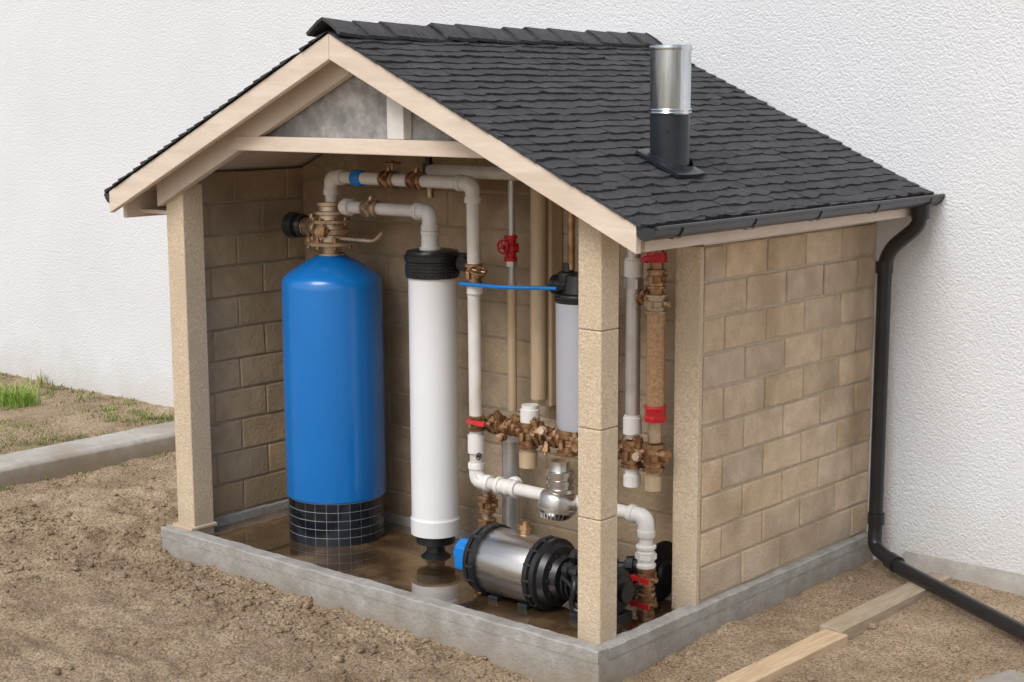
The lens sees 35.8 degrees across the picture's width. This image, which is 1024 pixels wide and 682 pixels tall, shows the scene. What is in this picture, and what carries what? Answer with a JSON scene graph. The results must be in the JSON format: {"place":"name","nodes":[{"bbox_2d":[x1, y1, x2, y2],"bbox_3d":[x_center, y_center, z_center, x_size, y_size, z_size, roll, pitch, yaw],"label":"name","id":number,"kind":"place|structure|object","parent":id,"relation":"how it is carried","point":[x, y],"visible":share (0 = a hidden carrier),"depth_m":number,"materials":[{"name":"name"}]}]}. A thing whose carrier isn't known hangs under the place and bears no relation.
{"place":"outdoors","nodes":[
{"label":"outdoors","id":0,"kind":"place"},
{"bbox_2d":[0,368,174,490],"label":"grass","id":1,"kind":"structure","parent":0,"point":[11,395],"depth_m":8.23,"materials":[{"name":"green plant"}]},
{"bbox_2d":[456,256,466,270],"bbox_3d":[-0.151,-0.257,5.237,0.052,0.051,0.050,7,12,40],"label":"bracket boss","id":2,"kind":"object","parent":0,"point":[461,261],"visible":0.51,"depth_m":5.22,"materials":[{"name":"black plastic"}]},
{"bbox_2d":[306,17,662,47],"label":"ridge tiles","id":3,"kind":"object","parent":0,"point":[436,32],"visible":0.93,"depth_m":5.21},
{"bbox_2d":[0,373,1023,681],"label":"soil ground","id":4,"kind":"structure","parent":0,"point":[90,615],"depth_m":5.01,"materials":[{"name":"brown soil"}]},
{"bbox_2d":[162,537,872,681],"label":"foundation slab","id":5,"kind":"structure","parent":4,"relation":"on","point":[535,663],"depth_m":4.92,"materials":[{"name":"concrete"}]},
{"bbox_2d":[166,183,213,533],"bbox_3d":[-1.151,0.075,5.673,0.095,1.272,0.090,7,12,40],"label":"post","id":6,"kind":"object","parent":5,"relation":"on","point":[186,256],"visible":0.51,"depth_m":5.64,"materials":[{"name":"beige stone"}]},
{"bbox_2d":[172,521,216,530],"bbox_3d":[-1.153,0.666,5.761,0.115,0.014,0.120,7,12,40],"label":"base trim","id":7,"kind":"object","parent":6,"relation":"attached to","point":[187,527],"visible":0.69,"depth_m":5.72,"materials":[{"name":"beige wood"}]},
{"bbox_2d":[214,498,288,527],"bbox_3d":[-1.011,0.649,5.991,0.074,0.042,0.612,7,12,40],"label":"rim far side","id":8,"kind":"object","parent":5,"relation":"on","point":[244,514],"visible":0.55,"depth_m":5.97,"materials":[{"name":"concrete"}]},
{"bbox_2d":[198,167,304,515],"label":"wall blocks","id":9,"kind":"structure","parent":5,"relation":"on","point":[217,186],"depth_m":5.89,"materials":[{"name":"concrete"}]},
{"bbox_2d":[203,169,304,516],"bbox_3d":[-0.677,-0.057,6.273,0.036,1.266,1.453,7,12,40],"label":"joint","id":10,"kind":"object","parent":5,"relation":"on","point":[242,326],"depth_m":5.89,"materials":[{"name":"beige concrete"}]},
{"bbox_2d":[281,201,385,546],"bbox_3d":[-0.632,0.110,5.629,0.360,1.207,0.420,-1,9,-7],"label":"blue pressure tank","id":11,"kind":"object","parent":5,"relation":"on","point":[333,366],"visible":0.99,"depth_m":5.53,"materials":[{"name":"plastic"}]},
{"bbox_2d":[161,524,608,663],"bbox_3d":[-0.498,0.787,5.119,2.000,0.040,0.052,7,12,40],"label":"concrete curb","id":12,"kind":"object","parent":5,"relation":"on","point":[543,638],"visible":1,"depth_m":4.97,"materials":[{"name":"concrete"}]},
{"bbox_2d":[385,512,472,538],"bbox_3d":[-0.096,0.707,5.603,1.822,0.038,0.012,7,12,40],"label":"skirting","id":13,"kind":"object","parent":5,"relation":"on","point":[398,519],"depth_m":5.86,"materials":[{"name":"concrete"}]},
{"bbox_2d":[416,536,454,559],"bbox_3d":[-0.262,0.701,5.463,0.136,0.089,0.136,7,12,40],"label":"foot","id":14,"kind":"object","parent":5,"relation":"on","point":[436,550],"visible":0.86,"depth_m":5.43},
{"bbox_2d":[408,278,460,538],"bbox_3d":[-0.264,0.221,5.386,0.172,0.890,0.172,7,12,40],"label":"shell","id":15,"kind":"object","parent":14,"relation":"on","point":[433,367],"visible":0.88,"depth_m":5.32},
{"bbox_2d":[404,247,459,279],"bbox_3d":[-0.267,-0.262,5.310,0.190,0.094,0.190,7,12,40],"label":"cap","id":16,"kind":"object","parent":15,"relation":"on","point":[442,259],"visible":0.85,"depth_m":5.23,"materials":[{"name":"black plastic"}]},
{"bbox_2d":[419,231,440,249],"bbox_3d":[-0.273,-0.336,5.290,0.072,0.062,0.072,7,12,40],"label":"inlet socket","id":17,"kind":"object","parent":16,"relation":"on","point":[429,240],"visible":0.97,"depth_m":5.26,"materials":[{"name":"plastic"}]},
{"bbox_2d":[405,265,459,277],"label":"cap ribs","id":18,"kind":"object","parent":16,"relation":"attached to","point":[431,273],"visible":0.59,"depth_m":5.24,"materials":[{"name":"black plastic"}]},
{"bbox_2d":[455,252,466,271],"bbox_3d":[-0.159,-0.262,5.269,0.115,0.060,0.040,7,12,40],"label":"bracket","id":19,"kind":"object","parent":16,"relation":"attached to","point":[458,254],"visible":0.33,"depth_m":5.26,"materials":[{"name":"black plastic"}]},
{"bbox_2d":[209,508,674,637],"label":"puddle water","id":20,"kind":"structure","parent":5,"relation":"on","point":[392,557],"depth_m":5.35,"materials":[{"name":"brown liquid"}]},
{"bbox_2d":[302,153,675,557],"bbox_3d":[-0.069,-0.134,5.510,1.838,1.729,0.083,7,12,40],"label":"joint","id":21,"kind":"object","parent":5,"relation":"on","point":[337,160],"visible":0.12,"depth_m":5.55,"materials":[{"name":"beige concrete"}]},
{"bbox_2d":[303,154,675,561],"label":"back wall blocks","id":22,"kind":"structure","parent":5,"relation":"on","point":[398,239],"depth_m":5.50,"materials":[{"name":"concrete"}]},
{"bbox_2d":[323,157,671,615],"bbox_3d":[-0.048,0.084,5.261,1.444,1.367,0.307,7,12,40],"label":"pipework","id":23,"kind":"object","parent":22,"relation":"attached to","point":[510,487],"visible":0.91,"depth_m":5.16,"materials":[{"name":"white plastic"}]},
{"bbox_2d":[497,235,518,266],"bbox_3d":[-0.006,-0.296,5.214,0.057,0.102,0.080,7,12,40],"label":"red gate valve","id":24,"kind":"object","parent":23,"relation":"attached to","point":[510,247],"visible":1,"depth_m":5.20,"materials":[{"name":"paint"}]},
{"bbox_2d":[537,458,576,520],"bbox_3d":[0.141,0.469,4.983,0.127,0.192,0.127,7,12,40],"label":"steel strainer","id":25,"kind":"object","parent":23,"relation":"attached to","point":[557,500],"visible":1,"depth_m":4.94,"materials":[{"name":"silver metal"}]},
{"bbox_2d":[485,410,671,491],"bbox_3d":[0.182,0.341,5.043,0.760,0.176,0.110,7,12,40],"label":"brass manifold","id":26,"kind":"object","parent":23,"relation":"attached to","point":[535,433],"visible":0.97,"depth_m":5.02,"materials":[{"name":"brown metal"}]},
{"bbox_2d":[548,262,579,432],"bbox_3d":[0.207,0.019,5.014,0.171,0.530,0.158,7,12,40],"label":"grey filter housing","id":27,"kind":"object","parent":26,"relation":"on","point":[565,280],"visible":0.55,"depth_m":4.96,"materials":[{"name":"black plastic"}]},
{"bbox_2d":[453,520,671,623],"bbox_3d":[0.139,0.704,4.917,0.726,0.252,0.408,2,9,12],"label":"water pump","id":28,"kind":"object","parent":5,"relation":"on","point":[496,562],"visible":0.65,"depth_m":4.89,"materials":[{"name":"metal"}]},
{"bbox_2d":[578,218,618,643],"bbox_3d":[0.243,0.261,4.478,0.082,1.267,0.082,7,12,40],"label":"post","id":29,"kind":"object","parent":5,"relation":"on","point":[598,309],"visible":0.82,"depth_m":4.45,"materials":[{"name":"beige stone"}]},
{"bbox_2d":[672,246,703,608],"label":"pillar","id":30,"kind":"structure","parent":5,"relation":"on","point":[689,290],"depth_m":4.79,"materials":[{"name":"beige stone"}]},
{"bbox_2d":[597,531,867,658],"bbox_3d":[0.764,0.787,5.087,0.052,0.038,1.548,7,12,40],"label":"concrete curb","id":31,"kind":"object","parent":5,"relation":"on","point":[647,632],"visible":0.91,"depth_m":4.93,"materials":[{"name":"concrete"}]},
{"bbox_2d":[694,223,875,602],"bbox_3d":[0.891,0.212,5.205,0.067,1.132,1.064,7,12,40],"label":"joint","id":32,"kind":"object","parent":5,"relation":"on","point":[781,371],"visible":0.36,"depth_m":5.14,"materials":[{"name":"beige concrete"}]},
{"bbox_2d":[697,221,876,245],"bbox_3d":[0.889,-0.371,5.112,0.073,0.044,1.064,7,12,40],"label":"side wall plate","id":33,"kind":"object","parent":32,"relation":"on","point":[785,234],"visible":0.21,"depth_m":5.03,"materials":[{"name":"brown wood"}]},
{"bbox_2d":[699,224,875,599],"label":"side wall blocks","id":34,"kind":"structure","parent":32,"relation":"attached to","point":[734,330],"depth_m":5.13,"materials":[{"name":"concrete"}]},
{"bbox_2d":[716,629,847,681],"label":"timber plank","id":35,"kind":"object","parent":4,"relation":"on","point":[774,666],"visible":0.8,"depth_m":4.62,"materials":[{"name":"beige wood"}]},
{"bbox_2d":[820,572,951,639],"bbox_3d":[1.218,0.864,5.124,0.083,0.060,0.721,8,12,41],"label":"timber plank","id":36,"kind":"object","parent":4,"relation":"on","point":[854,622],"visible":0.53,"depth_m":5.04,"materials":[{"name":"beige wood"}]},
{"bbox_2d":[974,669,1023,681],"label":"paving slab","id":37,"kind":"structure","parent":4,"relation":"on","point":[1010,675],"depth_m":4.43,"materials":[{"name":"concrete"}]},
{"label":"ground","id":38,"kind":"structure","parent":0,"visible":0},
{"bbox_2d":[0,421,175,490],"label":"concrete kerb","id":39,"kind":"structure","parent":38,"relation":"on","point":[65,459],"depth_m":7.15,"materials":[{"name":"grey concrete"}]},
{"bbox_2d":[0,0,1023,574],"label":"rendered house wall","id":40,"kind":"structure","parent":38,"relation":"on","point":[98,98],"depth_m":5.71,"materials":[{"name":"white paint"}]},
{"bbox_2d":[123,192,166,217],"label":"fascia","id":41,"kind":"structure","parent":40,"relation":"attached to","point":[134,207],"depth_m":5.70,"materials":[{"name":"beige paint"}]},
{"bbox_2d":[104,193,109,202],"bbox_3d":[-0.903,-0.607,6.266,0.067,0.038,1.630,7,12,40],"label":"gutter","id":42,"kind":"object","parent":41,"relation":"attached to","point":[106,195],"visible":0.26,"depth_m":5.67,"materials":[{"name":"metal"}]},
{"bbox_2d":[141,207,166,213],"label":"soffit","id":43,"kind":"structure","parent":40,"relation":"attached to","point":[159,210],"depth_m":5.65,"materials":[{"name":"brown wood"}]},
{"bbox_2d":[143,150,323,192],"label":"roof deck","id":44,"kind":"structure","parent":40,"relation":"attached to","point":[252,160],"depth_m":5.81,"materials":[{"name":"brown wood"}]},
{"bbox_2d":[104,31,328,192],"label":"shingles","id":45,"kind":"object","parent":44,"relation":"on","point":[218,110],"visible":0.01,"depth_m":5.18,"materials":[{"name":"stone"}]},
{"bbox_2d":[157,61,352,205],"bbox_3d":[-0.866,-0.697,5.228,0.989,0.547,0.030,7,12,40],"label":"rafter","id":46,"kind":"object","parent":44,"relation":"attached to","point":[294,101],"visible":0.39,"depth_m":5.18,"materials":[{"name":"brown wood"}]},
{"bbox_2d":[226,136,484,158],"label":"tie beam","id":47,"kind":"structure","parent":46,"relation":"attached to","point":[438,148],"depth_m":4.88,"materials":[{"name":"beige paint"}]},
{"bbox_2d":[387,96,411,139],"bbox_3d":[-0.340,-0.700,4.767,0.070,0.187,0.038,7,12,40],"label":"king post","id":48,"kind":"object","parent":47,"relation":"on","point":[399,121],"visible":0.53,"depth_m":4.76,"materials":[{"name":"white wood"}]},
{"bbox_3d":[0.430,-0.706,5.083,1.155,0.541,1.625,7,12,40],"label":"roof deck","id":49,"kind":"object","parent":40,"relation":"attached to","visible":0},
{"bbox_2d":[109,34,330,212],"bbox_3d":[-0.985,-0.694,5.218,1.156,0.595,0.023,7,12,40],"label":"barge board","id":50,"kind":"object","parent":49,"relation":"attached to","point":[293,73],"visible":1,"depth_m":5.16,"materials":[{"name":"beige paint"}]},
{"bbox_2d":[266,75,456,140],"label":"gable panel","id":51,"kind":"structure","parent":49,"relation":"attached to","point":[353,106],"depth_m":4.93,"materials":[{"name":"grey concrete"}]},
{"bbox_2d":[329,34,640,253],"bbox_3d":[-0.108,-0.579,4.470,1.156,0.595,0.023,7,12,40],"label":"barge board","id":52,"kind":"object","parent":49,"relation":"attached to","point":[595,214],"visible":1,"depth_m":4.42,"materials":[{"name":"beige paint"}]},
{"bbox_2d":[327,31,933,227],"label":"shingles","id":53,"kind":"object","parent":49,"relation":"on","point":[577,116],"visible":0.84,"depth_m":4.88,"materials":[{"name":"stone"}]},
{"bbox_2d":[635,45,704,177],"bbox_3d":[0.464,-0.618,4.633,0.165,0.486,0.144,7,12,40],"label":"flue pipe","id":54,"kind":"object","parent":53,"relation":"on","point":[669,112],"visible":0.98,"depth_m":4.58,"materials":[{"name":"metal"}]},
{"bbox_2d":[641,208,910,251],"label":"side fascia","id":55,"kind":"structure","parent":49,"relation":"attached to","point":[684,241],"depth_m":4.63,"materials":[{"name":"beige paint"}]},
{"bbox_2d":[636,193,944,241],"bbox_3d":[0.885,-0.377,4.725,0.079,0.044,1.650,7,12,40],"label":"gutter","id":56,"kind":"object","parent":55,"relation":"attached to","point":[697,228],"visible":0.92,"depth_m":4.54,"materials":[{"name":"metal"}]},
{"bbox_2d":[867,204,1023,641],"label":"rainwater downpipe","id":57,"kind":"object","parent":56,"relation":"attached to","point":[893,562],"visible":0.99,"depth_m":5.38,"materials":[{"name":"black plastic"}]},
{"bbox_2d":[902,551,1023,596],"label":"wall footing","id":58,"kind":"object","parent":38,"relation":"on","point":[1002,580],"depth_m":5.40,"materials":[{"name":"concrete"}]}
]}

